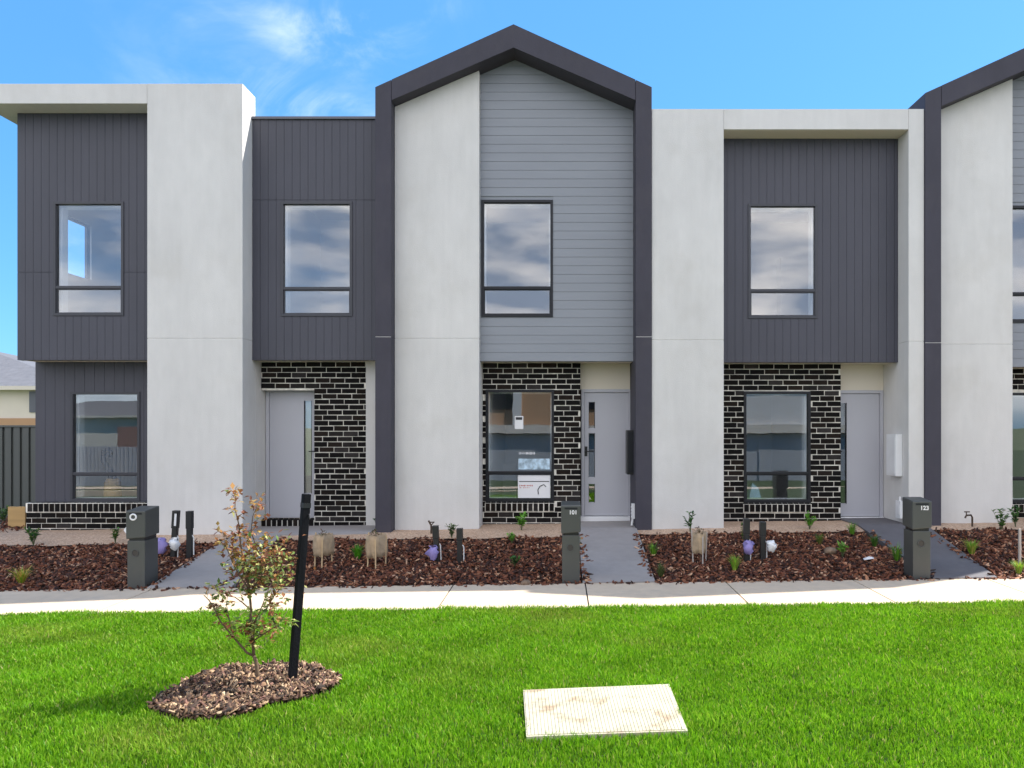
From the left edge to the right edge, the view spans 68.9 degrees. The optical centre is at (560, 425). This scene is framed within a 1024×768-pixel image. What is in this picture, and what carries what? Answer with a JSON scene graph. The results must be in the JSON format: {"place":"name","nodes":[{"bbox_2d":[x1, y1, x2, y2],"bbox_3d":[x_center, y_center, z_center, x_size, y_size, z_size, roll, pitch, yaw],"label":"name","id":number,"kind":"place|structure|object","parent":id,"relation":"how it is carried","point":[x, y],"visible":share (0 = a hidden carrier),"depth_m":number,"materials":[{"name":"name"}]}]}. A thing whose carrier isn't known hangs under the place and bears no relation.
{"place":"outdoors","nodes":[
{"label":"outdoors","id":0,"kind":"place"},
{"bbox_2d":[147,525,374,588],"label":"garden path","id":1,"kind":"structure","parent":0,"point":[202,569],"depth_m":10.00,"materials":[{"name":"concrete"}]},
{"bbox_2d":[0,495,593,524],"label":"back yard ground","id":2,"kind":"structure","parent":0,"point":[591,498],"depth_m":18.40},
{"bbox_2d":[0,425,35,521],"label":"metal fence","id":3,"kind":"object","parent":2,"relation":"on","point":[17,465],"visible":0.17,"depth_m":14.00,"materials":[{"name":"grey metal"}]},
{"bbox_2d":[0,578,1023,614],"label":"footpath","id":4,"kind":"structure","parent":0,"point":[650,594],"depth_m":8.41,"materials":[{"name":"concrete"}]},
{"bbox_2d":[439,584,742,606],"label":"footpath joints","id":5,"kind":"object","parent":4,"relation":"on","point":[586,595],"visible":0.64,"depth_m":8.43,"materials":[{"name":"grey concrete"}]},
{"bbox_2d":[0,518,1023,545],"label":"gravel strip","id":6,"kind":"object","parent":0,"point":[83,537],"visible":0.42,"depth_m":11.22,"materials":[{"name":"beige gravel"}]},
{"bbox_2d":[8,506,25,527],"bbox_3d":[-8.983,1.586,12.310,0.287,0.498,0.060,0,0,0],"label":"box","id":7,"kind":"object","parent":6,"relation":"on","point":[16,515],"visible":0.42,"depth_m":12.28,"materials":[{"name":"beige cardboard"}]},
{"bbox_2d":[110,527,119,542],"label":"shrub","id":8,"kind":"object","parent":6,"relation":"on","point":[115,535],"visible":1,"depth_m":10.86,"materials":[{"name":"green plant"}]},
{"bbox_2d":[428,520,434,533],"bbox_3d":[-1.949,1.532,11.200,0.102,0.223,0.028,0,0,0],"label":"garden tap","id":9,"kind":"object","parent":6,"relation":"on","point":[431,526],"visible":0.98,"depth_m":11.19,"materials":[{"name":"silver metal"}]},
{"bbox_2d":[446,523,457,537],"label":"shrub","id":10,"kind":"object","parent":6,"relation":"on","point":[451,532],"visible":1,"depth_m":10.93,"materials":[{"name":"green plant"}]},
{"bbox_2d":[515,511,527,529],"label":"shrub","id":11,"kind":"object","parent":6,"relation":"on","point":[521,521],"visible":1,"depth_m":11.26,"materials":[{"name":"green plant"}]},
{"bbox_2d":[683,511,695,532],"bbox_3d":[1.927,1.423,11.066,0.161,0.331,0.220,0,0,-43],"label":"shrub","id":12,"kind":"object","parent":6,"relation":"on","point":[691,518],"visible":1,"depth_m":11.06,"materials":[{"name":"green plant"}]},
{"bbox_2d":[803,510,817,528],"bbox_3d":[3.751,1.415,11.137,0.224,0.278,0.186,0,0,0],"label":"shrub","id":13,"kind":"object","parent":6,"relation":"on","point":[809,521],"visible":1,"depth_m":11.14,"materials":[{"name":"green plant"}]},
{"bbox_2d":[964,511,972,526],"bbox_3d":[6.142,1.415,11.188,0.147,0.259,0.036,0,0,-11],"label":"garden tap","id":14,"kind":"object","parent":6,"relation":"on","point":[966,515],"visible":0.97,"depth_m":11.19,"materials":[{"name":"silver metal"}]},
{"bbox_2d":[1007,505,1022,526],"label":"shrub","id":15,"kind":"object","parent":6,"relation":"on","point":[1015,518],"visible":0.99,"depth_m":11.14,"materials":[{"name":"green plant"}]},
{"bbox_2d":[0,598,1023,767],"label":"lawn verge","id":16,"kind":"structure","parent":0,"point":[315,744],"depth_m":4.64,"materials":[{"name":"plant"}]},
{"bbox_2d":[146,658,341,721],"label":"tree mulch","id":17,"kind":"object","parent":16,"relation":"on","point":[182,699],"visible":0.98,"depth_m":5.37,"materials":[{"name":"brown wood"}]},
{"bbox_2d":[199,482,315,675],"bbox_3d":[-2.273,1.205,5.643,0.908,1.552,0.547,0,0,0],"label":"young tree","id":18,"kind":"object","parent":17,"relation":"on","point":[242,565],"visible":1,"depth_m":5.58,"materials":[{"name":"green plant"}]},
{"bbox_2d":[288,494,310,678],"bbox_3d":[-1.972,1.252,5.608,0.178,1.479,0.080,0,0,-13],"label":"tree stake","id":19,"kind":"object","parent":17,"relation":"in","point":[305,504],"visible":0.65,"depth_m":5.59,"materials":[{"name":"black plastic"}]},
{"bbox_2d":[523,684,687,743],"bbox_3d":[0.263,1.943,5.002,1.065,0.111,0.895,0,0,0],"label":"pit lid","id":20,"kind":"object","parent":16,"relation":"on","point":[604,711],"visible":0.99,"depth_m":4.92,"materials":[{"name":"concrete"}]},
{"bbox_2d":[0,516,1023,591],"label":"bark mulch","id":21,"kind":"object","parent":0,"point":[78,564],"visible":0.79,"depth_m":9.85,"materials":[{"name":"brown wood"}]},
{"bbox_2d":[0,505,8,520],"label":"shrub","id":22,"kind":"object","parent":21,"relation":"on","point":[3,515],"visible":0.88,"depth_m":12.97,"materials":[{"name":"green plant"}]},
{"bbox_2d":[6,563,34,582],"bbox_3d":[-6.731,1.851,9.293,0.394,0.228,0.387,0,0,-45],"label":"grass tuft","id":23,"kind":"object","parent":21,"relation":"on","point":[21,575],"visible":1,"depth_m":9.29,"materials":[{"name":"green plant"}]},
{"bbox_2d":[24,526,41,544],"bbox_3d":[-7.679,1.593,10.797,0.267,0.298,0.219,0,0,36],"label":"shrub","id":24,"kind":"object","parent":21,"relation":"on","point":[34,534],"visible":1,"depth_m":10.80,"materials":[{"name":"green plant"}]},
{"bbox_2d":[126,506,158,588],"bbox_3d":[-5.165,1.517,9.193,0.239,1.024,0.338,0,0,0],"label":"letterbox","id":25,"kind":"object","parent":21,"relation":"on","point":[142,526],"visible":0.91,"depth_m":9.05,"materials":[{"name":"paint"}]},
{"bbox_2d":[158,510,179,556],"bbox_3d":[-5.397,1.508,10.159,0.335,0.696,0.164,0,0,0],"label":"tap post","id":26,"kind":"object","parent":21,"relation":"on","point":[163,544],"visible":0.68,"depth_m":10.16,"materials":[{"name":"black plastic"}]},
{"bbox_2d":[168,511,193,558],"bbox_3d":[-5.175,1.510,10.149,0.322,0.685,0.128,0,0,-16],"label":"tap post","id":27,"kind":"object","parent":21,"relation":"on","point":[174,543],"visible":0.84,"depth_m":10.16,"materials":[{"name":"black plastic"}]},
{"bbox_2d":[312,529,334,568],"bbox_3d":[-3.138,1.625,9.887,0.198,0.521,0.325,0,0,27],"label":"tree guard","id":28,"kind":"object","parent":21,"relation":"on","point":[323,544],"visible":0.97,"depth_m":9.80,"materials":[{"name":"beige fabric"}]},
{"bbox_2d":[350,546,362,558],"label":"grass tuft","id":29,"kind":"object","parent":21,"relation":"on","point":[357,552],"visible":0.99,"depth_m":10.03,"materials":[{"name":"green plant"}]},
{"bbox_2d":[365,528,387,568],"bbox_3d":[-2.398,1.618,9.769,0.207,0.550,0.311,0,0,37],"label":"tree guard","id":30,"kind":"object","parent":21,"relation":"on","point":[376,544],"visible":0.98,"depth_m":9.69,"materials":[{"name":"beige fabric"}]},
{"bbox_2d":[424,525,441,562],"bbox_3d":[-1.698,1.590,9.892,0.223,0.520,0.160,0,0,0],"label":"tap post","id":31,"kind":"object","parent":21,"relation":"on","point":[433,552],"visible":0.88,"depth_m":9.89,"materials":[{"name":"black plastic"}]},
{"bbox_2d":[456,528,463,564],"bbox_3d":[-1.333,1.607,9.921,0.102,0.481,0.080,0,0,0],"label":"tap post","id":32,"kind":"object","parent":21,"relation":"on","point":[460,546],"visible":0.93,"depth_m":9.89,"materials":[{"name":"black plastic"}]},
{"bbox_2d":[507,532,515,542],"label":"shrub","id":33,"kind":"object","parent":21,"relation":"on","point":[512,536],"visible":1,"depth_m":10.64,"materials":[{"name":"green plant"}]},
{"bbox_2d":[509,555,520,565],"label":"shrub","id":34,"kind":"object","parent":21,"relation":"on","point":[515,560],"visible":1,"depth_m":9.65,"materials":[{"name":"green plant"}]},
{"bbox_2d":[520,579,530,584],"bbox_3d":[-0.424,1.902,9.018,0.129,0.089,0.120,0,0,0],"label":"rock","id":35,"kind":"object","parent":21,"relation":"on","point":[525,582],"visible":0.96,"depth_m":8.97,"materials":[{"name":"beige stone"}]},
{"bbox_2d":[561,501,580,583],"bbox_3d":[0.127,1.453,9.172,0.239,1.024,0.280,0,0,0],"label":"letterbox","id":36,"kind":"object","parent":21,"relation":"on","point":[570,520],"visible":0.98,"depth_m":9.05,"materials":[{"name":"paint"}]},
{"bbox_2d":[649,543,663,555],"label":"grass tuft","id":37,"kind":"object","parent":21,"relation":"on","point":[653,551],"visible":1,"depth_m":10.01,"materials":[{"name":"green plant"}]},
{"bbox_2d":[654,562,665,576],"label":"grass tuft","id":38,"kind":"object","parent":21,"relation":"on","point":[660,571],"visible":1,"depth_m":9.23,"materials":[{"name":"green plant"}]},
{"bbox_2d":[691,526,707,563],"bbox_3d":[1.841,1.575,9.830,0.191,0.515,0.317,0,0,31],"label":"tree guard","id":39,"kind":"object","parent":21,"relation":"on","point":[699,541],"visible":0.97,"depth_m":9.73,"materials":[{"name":"beige fabric"}]},
{"bbox_2d":[728,553,743,569],"bbox_3d":[2.216,1.730,9.464,0.256,0.205,0.242,0,0,22],"label":"grass tuft","id":40,"kind":"object","parent":21,"relation":"on","point":[734,562],"visible":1,"depth_m":9.43,"materials":[{"name":"green plant"}]},
{"bbox_2d":[743,518,754,561],"bbox_3d":[2.486,1.519,9.823,0.154,0.579,0.166,0,0,0],"label":"tap post","id":41,"kind":"object","parent":21,"relation":"on","point":[748,544],"visible":0.93,"depth_m":9.83,"materials":[{"name":"black plastic"}]},
{"bbox_2d":[759,521,776,562],"bbox_3d":[2.737,1.540,9.823,0.236,0.536,0.117,0,0,24],"label":"tap post","id":42,"kind":"object","parent":21,"relation":"on","point":[772,546],"visible":0.94,"depth_m":9.82,"materials":[{"name":"black plastic"}]},
{"bbox_2d":[812,533,826,543],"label":"grass tuft","id":43,"kind":"object","parent":21,"relation":"on","point":[819,540],"visible":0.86,"depth_m":10.39,"materials":[{"name":"green plant"}]},
{"bbox_2d":[824,546,836,554],"bbox_3d":[3.640,1.692,10.052,0.183,0.126,0.170,0,0,0],"label":"rock","id":44,"kind":"object","parent":21,"relation":"on","point":[831,550],"visible":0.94,"depth_m":9.99,"materials":[{"name":"beige stone"}]},
{"bbox_2d":[836,541,849,556],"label":"shrub","id":45,"kind":"object","parent":21,"relation":"on","point":[841,548],"visible":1,"depth_m":9.88,"materials":[{"name":"green plant"}]},
{"bbox_2d":[846,523,859,534],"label":"grass tuft","id":46,"kind":"object","parent":21,"relation":"on","point":[852,528],"visible":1,"depth_m":10.89,"materials":[{"name":"green plant"}]},
{"bbox_2d":[869,535,878,546],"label":"grass tuft","id":47,"kind":"object","parent":21,"relation":"on","point":[874,540],"visible":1,"depth_m":10.30,"materials":[{"name":"green plant"}]},
{"bbox_2d":[888,541,903,560],"bbox_3d":[4.390,1.637,9.703,0.309,0.263,0.323,0,0,-33],"label":"grass tuft","id":48,"kind":"object","parent":21,"relation":"on","point":[897,555],"visible":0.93,"depth_m":9.68,"materials":[{"name":"green plant"}]},
{"bbox_2d":[903,497,931,578],"bbox_3d":[4.396,1.401,9.172,0.239,1.024,0.280,0,0,0],"label":"letterbox","id":49,"kind":"object","parent":21,"relation":"on","point":[917,517],"visible":0.99,"depth_m":9.05,"materials":[{"name":"paint"}]},
{"bbox_2d":[958,538,981,553],"bbox_3d":[5.510,1.605,9.967,0.357,0.222,0.347,0,0,0],"label":"grass tuft","id":50,"kind":"object","parent":21,"relation":"on","point":[971,548],"visible":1,"depth_m":9.95,"materials":[{"name":"green plant"}]},
{"bbox_2d":[992,508,1010,528],"bbox_3d":[6.492,1.374,10.951,0.185,0.350,0.274,0,0,-29],"label":"shrub","id":51,"kind":"object","parent":21,"relation":"on","point":[1002,521],"visible":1,"depth_m":10.95,"materials":[{"name":"green plant"}]},
{"bbox_2d":[1009,559,1023,573],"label":"grass tuft","id":52,"kind":"object","parent":21,"relation":"on","point":[1019,567],"visible":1,"depth_m":9.19,"materials":[{"name":"green plant"}]},
{"bbox_2d":[1018,529,1020,564],"bbox_3d":[5.833,1.570,9.448,0.028,0.520,0.028,0,0,0],"label":"timber stake","id":53,"kind":"object","parent":21,"relation":"on","point":[1019,545],"visible":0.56,"depth_m":9.43,"materials":[{"name":"beige wood"}]},
{"bbox_2d":[0,0,1023,354],"label":"sky","id":54,"kind":"structure","parent":0,"point":[295,57],"materials":[{"name":"blue"}]},
{"bbox_2d":[579,521,654,582],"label":"garden path","id":55,"kind":"structure","parent":0,"point":[612,552],"depth_m":10.09,"materials":[{"name":"concrete"}]},
{"bbox_2d":[840,518,996,578],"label":"garden path","id":56,"kind":"structure","parent":0,"point":[946,562],"depth_m":10.06,"materials":[{"name":"concrete"}]},
{"label":"ground","id":57,"kind":"structure","parent":0,"visible":0},
{"bbox_2d":[0,352,34,424],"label":"neighbour house","id":58,"kind":"structure","parent":57,"relation":"on","point":[17,392],"depth_m":32.45,"materials":[{"name":"tile"}]},
{"bbox_2d":[29,391,34,411],"bbox_3d":[-22.856,-1.042,32.450,0.585,0.913,0.100,0,0,0],"label":"window","id":59,"kind":"structure","parent":58,"relation":"in","point":[31,393],"depth_m":32.40,"materials":[{"name":"glass"}]},
{"bbox_2d":[0,84,374,534],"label":"townhouse","id":60,"kind":"structure","parent":57,"relation":"on","point":[198,338],"depth_m":11.65,"materials":[{"name":"paint"}]},
{"bbox_2d":[68,217,87,278],"bbox_3d":[-8.470,-3.091,12.940,0.040,0.977,0.720,0,0,0],"label":"side window frame","id":61,"kind":"structure","parent":60,"relation":"in","point":[86,226],"depth_m":13.27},
{"bbox_2d":[53,201,123,315],"bbox_3d":[-7.391,-2.617,11.773,1.166,1.850,0.274,0,0,0],"label":"window","id":62,"kind":"structure","parent":60,"relation":"in","point":[60,208],"depth_m":11.66,"materials":[{"name":"black glass"}]},
{"bbox_2d":[70,392,144,502],"bbox_3d":[-7.374,0.341,12.173,1.186,1.841,0.274,0,0,0],"label":"window","id":63,"kind":"structure","parent":60,"relation":"in","point":[77,473],"depth_m":12.05,"materials":[{"name":"black glass"}]},
{"bbox_2d":[101,448,121,496],"bbox_3d":[-7.558,0.840,12.500,0.332,0.947,0.270,0,0,0],"label":"potted ornament","id":64,"kind":"object","parent":60,"relation":"on","point":[112,486],"visible":0.86,"depth_m":12.45,"materials":[{"name":"white plastic"}]},
{"bbox_2d":[270,392,313,517],"bbox_3d":[-4.332,0.478,12.185,0.876,2.062,0.119,0,0,0],"label":"door","id":65,"kind":"structure","parent":60,"relation":"in","point":[287,409],"depth_m":12.20,"materials":[{"name":"grey paint"}]},
{"bbox_2d":[281,201,351,315],"bbox_3d":[-3.820,-2.613,11.773,1.183,1.858,0.274,0,0,0],"label":"window","id":66,"kind":"structure","parent":60,"relation":"in","point":[286,206],"depth_m":11.66,"materials":[{"name":"black glass"}]},
{"bbox_2d":[375,24,651,531],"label":"townhouse","id":67,"kind":"structure","parent":57,"relation":"on","point":[513,220],"depth_m":11.65,"materials":[{"name":"paint"}]},
{"bbox_2d":[481,200,552,316],"bbox_3d":[-0.680,-2.621,11.773,1.183,1.892,0.274,0,0,0],"label":"window","id":68,"kind":"structure","parent":67,"relation":"in","point":[485,204],"depth_m":11.64,"materials":[{"name":"black glass"}]},
{"bbox_2d":[515,416,522,428],"bbox_3d":[-0.671,-0.052,12.018,0.139,0.209,0.007,0,0,0],"label":"window notice","id":69,"kind":"object","parent":67,"relation":"attached to","point":[518,422],"depth_m":12.02,"materials":[{"name":"paper"}]},
{"bbox_2d":[486,390,553,501],"bbox_3d":[-0.657,0.322,12.123,1.164,1.869,0.274,0,0,0],"label":"window","id":70,"kind":"structure","parent":67,"relation":"in","point":[488,392],"depth_m":11.99,"materials":[{"name":"black glass"}]},
{"bbox_2d":[518,452,549,497],"bbox_3d":[-0.427,0.794,12.014,0.522,0.747,0.014,0,0,0],"label":"window poster","id":71,"kind":"object","parent":67,"relation":"attached to","point":[533,486],"depth_m":12.02,"materials":[{"name":"paper"}]},
{"bbox_2d":[584,393,628,515],"bbox_3d":[0.754,0.465,12.185,0.729,2.017,0.120,0,0,0],"label":"door","id":72,"kind":"structure","parent":67,"relation":"in","point":[610,480],"depth_m":12.20,"materials":[{"name":"grey paint"}]},
{"bbox_2d":[652,109,923,528],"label":"townhouse","id":73,"kind":"structure","parent":57,"relation":"on","point":[787,313],"depth_m":11.65,"materials":[{"name":"white concrete"}]},
{"bbox_2d":[747,483,760,497],"bbox_3d":[3.266,1.128,12.575,0.253,0.343,0.250,0,0,0],"label":"draped cloth","id":74,"kind":"object","parent":73,"relation":"hanging from","point":[753,491],"visible":0.64,"depth_m":12.45,"materials":[{"name":"fabric"}]},
{"bbox_2d":[744,391,810,502],"bbox_3d":[3.496,0.343,12.123,1.138,1.860,0.274,0,0,0],"label":"window","id":75,"kind":"structure","parent":73,"relation":"in","point":[806,395],"depth_m":11.99,"materials":[{"name":"black metal"}]},
{"bbox_2d":[748,204,817,318],"bbox_3d":[3.482,-2.579,11.773,1.149,1.858,0.274,0,0,0],"label":"window","id":76,"kind":"structure","parent":73,"relation":"in","point":[812,209],"depth_m":11.66,"materials":[{"name":"black metal"}]},
{"bbox_2d":[840,394,878,515],"bbox_3d":[4.827,0.478,12.185,0.805,2.008,0.120,0,0,0],"label":"door","id":77,"kind":"structure","parent":73,"relation":"in","point":[861,410],"depth_m":12.20,"materials":[{"name":"grey paint"}]},
{"bbox_2d":[908,48,1023,525],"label":"townhouse","id":78,"kind":"structure","parent":57,"relation":"on","point":[973,341],"depth_m":11.50,"materials":[{"name":"concrete"}]},
{"bbox_2d":[1013,205,1023,322],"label":"window","id":79,"kind":"structure","parent":78,"relation":"in","point":[1017,209],"depth_m":11.64,"materials":[{"name":"black metal"}]},
{"bbox_2d":[1013,393,1023,503],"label":"window","id":80,"kind":"structure","parent":78,"relation":"in","point":[1015,500],"depth_m":11.99,"materials":[{"name":"black metal"}]}
]}

